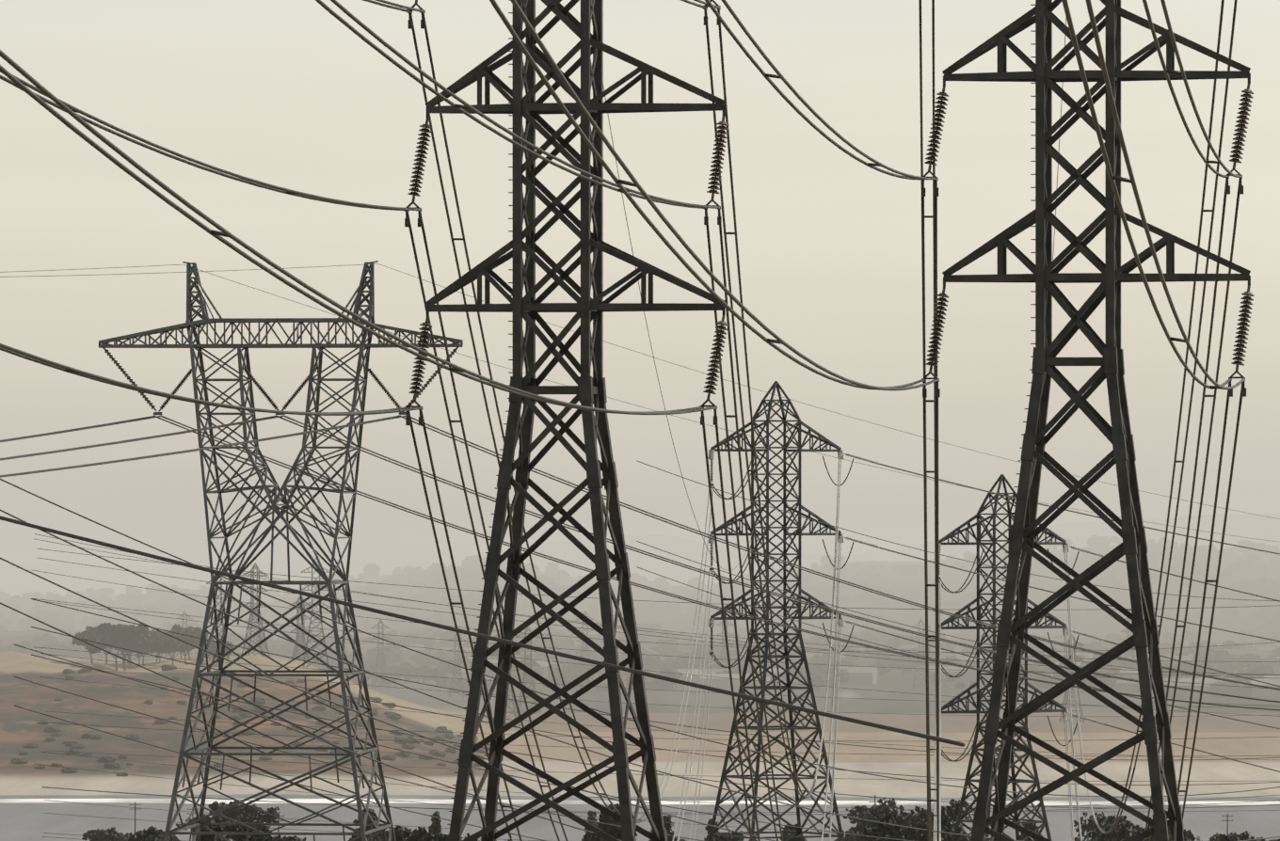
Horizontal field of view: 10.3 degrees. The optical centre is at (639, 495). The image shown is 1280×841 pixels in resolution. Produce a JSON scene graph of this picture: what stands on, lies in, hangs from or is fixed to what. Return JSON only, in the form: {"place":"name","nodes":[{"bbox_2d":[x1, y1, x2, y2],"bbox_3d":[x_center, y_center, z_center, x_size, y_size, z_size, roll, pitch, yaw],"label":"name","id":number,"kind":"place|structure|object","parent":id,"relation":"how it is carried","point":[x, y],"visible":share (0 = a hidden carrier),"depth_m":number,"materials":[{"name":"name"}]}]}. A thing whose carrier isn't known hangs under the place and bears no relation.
{"place":"outdoors","nodes":[
{"label":"outdoors","id":0,"kind":"place"},
{"bbox_2d":[71,623,233,671],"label":"bluff trees","id":1,"kind":"object","parent":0,"point":[143,639],"depth_m":2401.72,"materials":[{"name":"green plant"}]},
{"bbox_2d":[103,347,458,412],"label":"tower insulators","id":2,"kind":"object","parent":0,"point":[255,382],"visible":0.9,"depth_m":447.25,"materials":[{"name":"black ceramic"}]},
{"bbox_2d":[407,0,728,400],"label":"tower insulators","id":3,"kind":"object","parent":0,"point":[720,337],"visible":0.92,"depth_m":248.88,"materials":[{"name":"black ceramic"}]},
{"bbox_2d":[0,513,1279,840],"bbox_3d":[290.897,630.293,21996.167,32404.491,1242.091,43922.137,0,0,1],"label":"terrain","id":4,"kind":"structure","parent":0,"point":[24,806],"depth_m":2265.70,"materials":[{"name":"beige soil"}]},
{"bbox_2d":[177,610,192,655],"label":"tower","id":5,"kind":"structure","parent":4,"relation":"on","point":[184,623],"depth_m":3200.08,"materials":[{"name":"metal"}]},
{"bbox_2d":[206,577,229,660],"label":"tower","id":6,"kind":"structure","parent":4,"relation":"on","point":[220,602],"depth_m":2448.77,"materials":[{"name":"metal"}]},
{"bbox_2d":[10,664,490,776],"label":"scrub bluff","id":7,"kind":"structure","parent":4,"relation":"on","point":[74,746],"depth_m":2199.86,"materials":[{"name":"green plant"}]},
{"bbox_2d":[241,562,269,657],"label":"tower","id":8,"kind":"structure","parent":4,"relation":"on","point":[251,608],"depth_m":2498.76,"materials":[{"name":"metal"}]},
{"bbox_2d":[98,260,463,840],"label":"tower","id":9,"kind":"structure","parent":4,"relation":"on","point":[362,346],"depth_m":446.25,"materials":[{"name":"metal"}]},
{"bbox_2d":[289,595,311,664],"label":"tower","id":10,"kind":"structure","parent":4,"relation":"on","point":[297,640],"depth_m":2598.73,"materials":[{"name":"metal"}]},
{"bbox_2d":[301,558,330,670],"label":"tower","id":11,"kind":"structure","parent":4,"relation":"on","point":[310,641],"depth_m":2477.83,"materials":[{"name":"metal"}]},
{"bbox_2d":[370,619,390,688],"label":"tower","id":12,"kind":"structure","parent":4,"relation":"on","point":[378,650],"depth_m":2998.35,"materials":[{"name":"metal"}]},
{"bbox_2d":[448,633,465,697],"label":"tower","id":13,"kind":"structure","parent":4,"relation":"on","point":[458,670],"depth_m":2897.55,"materials":[{"name":"metal"}]},
{"bbox_2d":[493,633,520,726],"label":"tower","id":14,"kind":"structure","parent":4,"relation":"on","point":[514,704],"depth_m":2547.20,"materials":[{"name":"metal"}]},
{"bbox_2d":[516,626,540,714],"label":"tower","id":15,"kind":"structure","parent":4,"relation":"on","point":[525,662],"depth_m":2697.13,"materials":[{"name":"metal"}]},
{"bbox_2d":[403,0,725,840],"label":"tower","id":16,"kind":"structure","parent":4,"relation":"on","point":[586,390],"depth_m":248.81,"materials":[{"name":"metal"}]},
{"bbox_2d":[576,610,593,665],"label":"tower","id":17,"kind":"structure","parent":4,"relation":"on","point":[583,642],"depth_m":3096.89,"materials":[{"name":"metal"}]},
{"bbox_2d":[0,0,1279,840],"bbox_3d":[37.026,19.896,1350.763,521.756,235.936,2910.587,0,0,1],"label":"dark conductors","id":18,"kind":"structure","parent":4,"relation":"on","point":[618,184],"depth_m":276.94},
{"bbox_2d":[0,535,1279,692],"bbox_3d":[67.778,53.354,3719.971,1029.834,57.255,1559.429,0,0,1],"label":"town trees","id":19,"kind":"object","parent":4,"relation":"on","point":[1224,661],"visible":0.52,"depth_m":3898.39,"materials":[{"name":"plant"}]},
{"bbox_2d":[0,545,1279,698],"bbox_3d":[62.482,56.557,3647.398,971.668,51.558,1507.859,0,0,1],"label":"town buildings","id":20,"kind":"structure","parent":4,"relation":"on","point":[1270,627],"depth_m":3530.75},
{"bbox_2d":[128,795,1232,839],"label":"utility poles","id":21,"kind":"object","parent":4,"relation":"on","point":[874,802],"visible":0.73,"depth_m":1568.77,"materials":[{"name":"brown wood"}]},
{"bbox_2d":[716,620,734,667],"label":"tower","id":22,"kind":"structure","parent":4,"relation":"on","point":[723,647],"depth_m":3046.01,"materials":[{"name":"metal"}]},
{"bbox_2d":[707,381,854,840],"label":"tower","id":23,"kind":"structure","parent":4,"relation":"on","point":[788,687],"depth_m":795.87,"materials":[{"name":"metal"}]},
{"bbox_2d":[843,453,1104,724],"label":"strain insulators","id":24,"kind":"object","parent":23,"relation":"attached to","point":[876,547],"visible":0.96,"depth_m":798.66,"materials":[{"name":"grey ceramic"}]},
{"bbox_2d":[911,618,930,687],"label":"tower","id":25,"kind":"structure","parent":4,"relation":"on","point":[916,670],"depth_m":2993.98,"materials":[{"name":"metal"}]},
{"bbox_2d":[658,452,1279,840],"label":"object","id":26,"kind":"object","parent":4,"relation":"on","point":[838,643],"visible":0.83,"depth_m":747.69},
{"bbox_2d":[989,608,1000,661],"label":"tower","id":27,"kind":"structure","parent":4,"relation":"on","point":[996,629],"depth_m":3143.35,"materials":[{"name":"metal"}]},
{"bbox_2d":[938,474,1079,840],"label":"tower","id":28,"kind":"structure","parent":4,"relation":"on","point":[979,728],"depth_m":795.67,"materials":[{"name":"metal"}]},
{"bbox_2d":[1059,634,1084,722],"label":"tower","id":29,"kind":"structure","parent":4,"relation":"on","point":[1071,689],"depth_m":2593.66,"materials":[{"name":"metal"}]},
{"bbox_2d":[921,0,1250,840],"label":"tower","id":30,"kind":"structure","parent":4,"relation":"on","point":[1044,75],"depth_m":245.41,"materials":[{"name":"metal"}]},
{"bbox_2d":[1120,617,1135,662],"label":"tower","id":31,"kind":"structure","parent":4,"relation":"on","point":[1128,651],"depth_m":3092.53,"materials":[{"name":"metal"}]},
{"bbox_2d":[0,0,1279,565],"label":"sky","id":32,"kind":"structure","parent":0,"point":[281,93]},
{"bbox_2d":[81,797,1279,840],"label":"trees","id":33,"kind":"object","parent":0,"point":[1123,830],"depth_m":1269.15,"materials":[{"name":"green plant"}]},
{"bbox_2d":[709,456,713,652],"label":"tower insulators","id":34,"kind":"object","parent":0,"point":[712,645],"visible":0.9,"depth_m":793.33,"materials":[{"name":"grey ceramic"}]},
{"bbox_2d":[707,449,843,627],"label":"tower fittings","id":35,"kind":"object","parent":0,"point":[712,621],"visible":0.67,"depth_m":793.59,"materials":[{"name":"grey metal"}]},
{"bbox_2d":[934,543,1069,720],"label":"tower fittings","id":36,"kind":"object","parent":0,"point":[939,549],"visible":0.44,"depth_m":798.99,"materials":[{"name":"grey metal"}]},
{"bbox_2d":[924,83,1254,372],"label":"tower insulators","id":37,"kind":"object","parent":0,"point":[1244,315],"visible":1,"depth_m":245.70,"materials":[{"name":"black ceramic"}]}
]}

